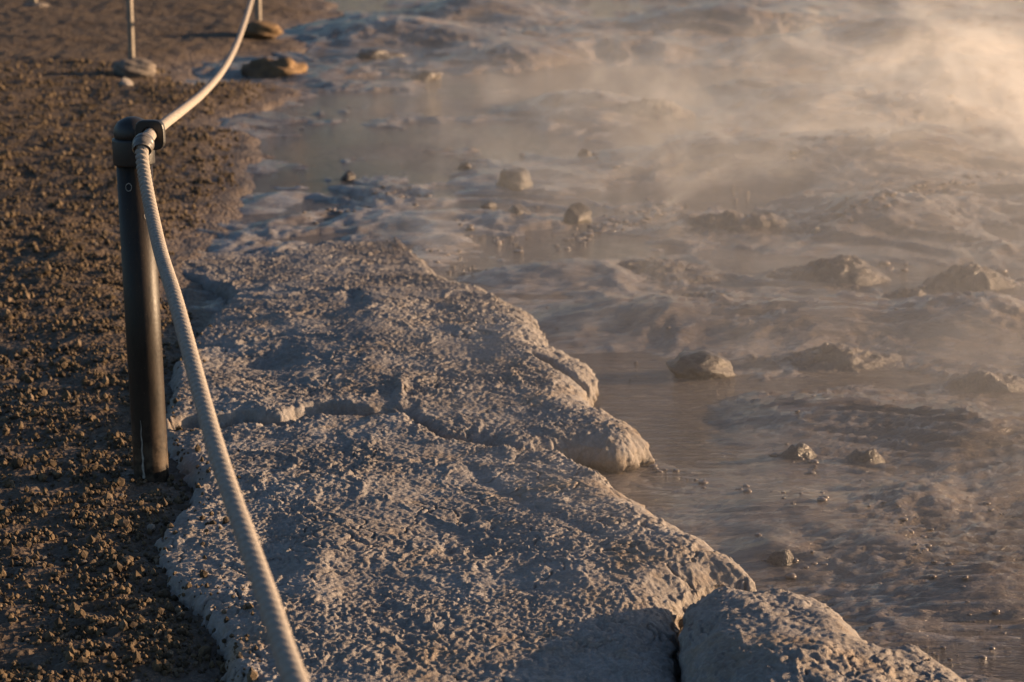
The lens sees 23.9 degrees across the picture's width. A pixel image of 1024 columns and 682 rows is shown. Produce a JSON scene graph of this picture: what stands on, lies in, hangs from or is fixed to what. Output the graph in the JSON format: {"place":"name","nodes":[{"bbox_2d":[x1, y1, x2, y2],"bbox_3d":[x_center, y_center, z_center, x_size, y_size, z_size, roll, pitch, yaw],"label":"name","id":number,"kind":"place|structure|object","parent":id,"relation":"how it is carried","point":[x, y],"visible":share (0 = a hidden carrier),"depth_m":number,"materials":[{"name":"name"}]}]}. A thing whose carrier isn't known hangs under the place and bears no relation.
{"place":"outdoors","nodes":[
{"label":"outdoors","id":0,"kind":"place"},
{"bbox_2d":[0,0,344,681],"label":"gravel ground","id":1,"kind":"structure","parent":0,"point":[179,39],"depth_m":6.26,"materials":[{"name":"brown gravel"}]},
{"bbox_2d":[22,0,49,6],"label":"rope rod","id":2,"kind":"object","parent":1,"relation":"on","point":[33,3],"visible":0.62,"depth_m":11.42,"materials":[{"name":"stone"}]},
{"bbox_2d":[56,605,64,609],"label":"pebble","id":3,"kind":"object","parent":1,"relation":"on","point":[61,607],"visible":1,"depth_m":3.51,"materials":[{"name":"stone"}]},
{"bbox_2d":[119,77,132,84],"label":"rock","id":4,"kind":"object","parent":1,"relation":"on","point":[124,81],"visible":0.62,"depth_m":8.80,"materials":[{"name":"stone"}]},
{"bbox_2d":[111,0,156,77],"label":"rope rod","id":5,"kind":"object","parent":1,"relation":"on","point":[131,65],"visible":0.91,"depth_m":9.12,"materials":[{"name":"metal"}]},
{"bbox_2d":[112,116,168,482],"bbox_3d":[-0.618,-0.018,4.076,0.076,0.732,0.163,-4,14,-14],"label":"rope post","id":6,"kind":"object","parent":1,"relation":"on","point":[144,357],"visible":0.8,"depth_m":4.09,"materials":[{"name":"metal"}]},
{"bbox_2d":[132,0,308,681],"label":"rope","id":7,"kind":"object","parent":6,"relation":"attached to","point":[288,661],"visible":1,"depth_m":2.75,"materials":[{"name":"white fabric"}]},
{"bbox_2d":[147,524,155,530],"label":"pebble","id":8,"kind":"object","parent":1,"relation":"on","point":[152,527],"visible":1,"depth_m":3.87,"materials":[{"name":"stone"}]},
{"bbox_2d":[239,0,282,38],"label":"rope rod","id":9,"kind":"object","parent":1,"relation":"on","point":[257,28],"visible":0.92,"depth_m":10.36,"materials":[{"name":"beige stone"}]},
{"bbox_2d":[240,57,307,78],"bbox_3d":[-0.936,-1.044,9.506,0.264,0.142,0.260,0,14,0],"label":"rock","id":10,"kind":"object","parent":1,"relation":"on","point":[263,67],"visible":0.59,"depth_m":9.46,"materials":[{"name":"brown stone"}]},
{"bbox_2d":[166,220,654,473],"bbox_3d":[-0.352,-0.025,5.425,0.928,0.205,2.481,-2,14,-7],"label":"rock ledge","id":11,"kind":"object","parent":1,"relation":"on","point":[365,328],"visible":0.87,"depth_m":4.84,"materials":[{"name":"grey stone"}]},
{"bbox_2d":[154,412,756,681],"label":"rock ledge","id":12,"kind":"object","parent":1,"relation":"on","point":[399,547],"visible":0.88,"depth_m":3.63,"materials":[{"name":"grey stone"}]},
{"bbox_2d":[185,0,1023,681],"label":"mud","id":13,"kind":"structure","parent":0,"point":[913,54],"depth_m":6.39,"materials":[{"name":"grey soil"}]},
{"bbox_2d":[356,47,409,57],"bbox_3d":[-0.547,-1.191,10.101,0.220,0.077,0.210,-10,17,-35],"label":"rock","id":14,"kind":"object","parent":13,"relation":"on","point":[378,52],"visible":0.72,"depth_m":10.04,"materials":[{"name":"grey stone"}]},
{"bbox_2d":[508,204,530,214],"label":"rock","id":15,"kind":"object","parent":13,"relation":"on","point":[518,209],"visible":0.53,"depth_m":6.58,"materials":[{"name":"grey stone"}]},
{"bbox_2d":[563,202,591,223],"bbox_3d":[0.172,-0.325,6.571,0.072,0.100,0.074,-9,17,-33],"label":"rock","id":16,"kind":"object","parent":13,"relation":"on","point":[577,213],"visible":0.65,"depth_m":6.55,"materials":[{"name":"grey stone"}]},
{"bbox_2d":[615,98,697,119],"bbox_3d":[0.442,-0.812,8.453,0.571,0.074,0.325,0,14,0],"label":"mud mound","id":17,"kind":"object","parent":13,"relation":"on","point":[658,109],"visible":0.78,"depth_m":8.41,"materials":[{"name":"grey soil"}]},
{"bbox_2d":[302,92,1023,659],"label":"mud spatter","id":18,"kind":"object","parent":13,"relation":"on","point":[882,262],"visible":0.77,"depth_m":6.40,"materials":[{"name":"soil"}]},
{"bbox_2d":[617,257,737,283],"bbox_3d":[0.307,-0.179,5.932,0.858,0.046,0.452,0,14,0],"label":"mud mound","id":19,"kind":"object","parent":13,"relation":"on","point":[662,269],"visible":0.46,"depth_m":5.89,"materials":[{"name":"grey soil"}]},
{"bbox_2d":[678,292,728,297],"bbox_3d":[0.413,-0.081,5.513,0.637,0.056,0.360,0,14,0],"label":"mud mound","id":20,"kind":"object","parent":13,"relation":"on","point":[701,294],"visible":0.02,"depth_m":5.52,"materials":[{"name":"grey soil"}]},
{"bbox_2d":[653,210,807,234],"bbox_3d":[0.550,-0.320,6.476,0.758,0.060,0.456,0,14,0],"label":"mud mound","id":21,"kind":"object","parent":13,"relation":"on","point":[766,223],"visible":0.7,"depth_m":6.43,"materials":[{"name":"grey soil"}]},
{"bbox_2d":[765,549,793,566],"bbox_3d":[0.417,0.346,3.805,0.068,0.039,0.040,0,14,0],"label":"mud mound","id":22,"kind":"object","parent":13,"relation":"on","point":[781,558],"visible":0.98,"depth_m":3.80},
{"bbox_2d":[777,442,816,459],"bbox_3d":[0.510,0.205,4.381,0.108,0.041,0.058,0,14,0],"label":"rock","id":23,"kind":"object","parent":13,"relation":"on","point":[798,451],"visible":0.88,"depth_m":4.37,"materials":[{"name":"grey stone"}]},
{"bbox_2d":[678,586,966,681],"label":"boulder","id":24,"kind":"object","parent":13,"relation":"on","point":[727,634],"visible":1,"depth_m":3.19,"materials":[{"name":"grey stone"}]},
{"bbox_2d":[740,342,904,371],"bbox_3d":[0.647,0.028,5.072,0.549,0.054,0.292,0,14,0],"label":"mud mound","id":25,"kind":"object","parent":13,"relation":"on","point":[825,356],"visible":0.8,"depth_m":5.04,"materials":[{"name":"grey soil"}]},
{"bbox_2d":[757,254,890,286],"bbox_3d":[0.751,-0.177,5.873,0.454,0.070,0.292,0,14,0],"label":"mud mound","id":26,"kind":"object","parent":13,"relation":"on","point":[843,270],"visible":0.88,"depth_m":5.83,"materials":[{"name":"grey soil"}]},
{"bbox_2d":[846,448,885,463],"bbox_3d":[0.635,0.210,4.362,0.094,0.038,0.050,0,14,0],"label":"rock","id":27,"kind":"object","parent":13,"relation":"on","point":[873,455],"visible":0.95,"depth_m":4.35,"materials":[{"name":"grey stone"}]},
{"bbox_2d":[881,287,932,298],"bbox_3d":[0.932,-0.107,5.649,0.189,0.042,0.099,0,14,0],"label":"mud mound","id":28,"kind":"object","parent":13,"relation":"on","point":[906,292],"visible":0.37,"depth_m":5.64,"materials":[{"name":"grey soil"}]},
{"bbox_2d":[939,370,1023,392],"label":"mud mound","id":29,"kind":"object","parent":13,"relation":"on","point":[983,381],"visible":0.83,"depth_m":4.85,"materials":[{"name":"grey soil"}]},
{"bbox_2d":[201,0,1023,681],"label":"pool water","id":30,"kind":"structure","parent":0,"point":[661,408],"depth_m":6.95,"materials":[{"name":"grey liquid"}]},
{"bbox_2d":[341,170,355,180],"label":"rock","id":31,"kind":"object","parent":30,"relation":"on","point":[348,175],"visible":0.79,"depth_m":7.19,"materials":[{"name":"grey stone"}]},
{"bbox_2d":[410,69,442,80],"bbox_3d":[-0.332,-1.020,9.399,0.129,0.073,0.112,-8,16,-30],"label":"rock","id":32,"kind":"object","parent":30,"relation":"on","point":[424,75],"visible":0.68,"depth_m":9.36,"materials":[{"name":"grey stone"}]},
{"bbox_2d":[458,162,470,168],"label":"rock","id":33,"kind":"object","parent":30,"relation":"on","point":[464,165],"visible":0.69,"depth_m":7.38,"materials":[{"name":"grey stone"}]},
{"bbox_2d":[480,200,496,208],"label":"rock","id":34,"kind":"object","parent":30,"relation":"on","point":[488,204],"visible":0.69,"depth_m":6.75,"materials":[{"name":"grey stone"}]},
{"bbox_2d":[496,167,532,190],"bbox_3d":[0.010,-0.449,7.041,0.082,0.116,0.114,-9,17,-33],"label":"rock","id":35,"kind":"object","parent":30,"relation":"on","point":[516,179],"visible":0.61,"depth_m":7.00,"materials":[{"name":"grey stone"}]},
{"bbox_2d":[577,148,590,156],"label":"rock","id":36,"kind":"object","parent":30,"relation":"on","point":[584,152],"visible":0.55,"depth_m":7.55,"materials":[{"name":"grey stone"}]},
{"bbox_2d":[666,350,735,379],"bbox_3d":[0.388,0.061,4.968,0.143,0.084,0.099,0,14,0],"label":"rock","id":37,"kind":"object","parent":30,"relation":"on","point":[702,365],"visible":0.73,"depth_m":4.94,"materials":[{"name":"grey stone"}]},
{"bbox_2d":[810,227,820,233],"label":"rock","id":38,"kind":"object","parent":30,"relation":"on","point":[816,230],"visible":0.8,"depth_m":6.37,"materials":[{"name":"stone"}]},
{"bbox_2d":[919,261,1023,290],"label":"mud mound","id":39,"kind":"object","parent":30,"relation":"on","point":[971,276],"visible":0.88,"depth_m":5.76,"materials":[{"name":"grey soil"}]}
]}

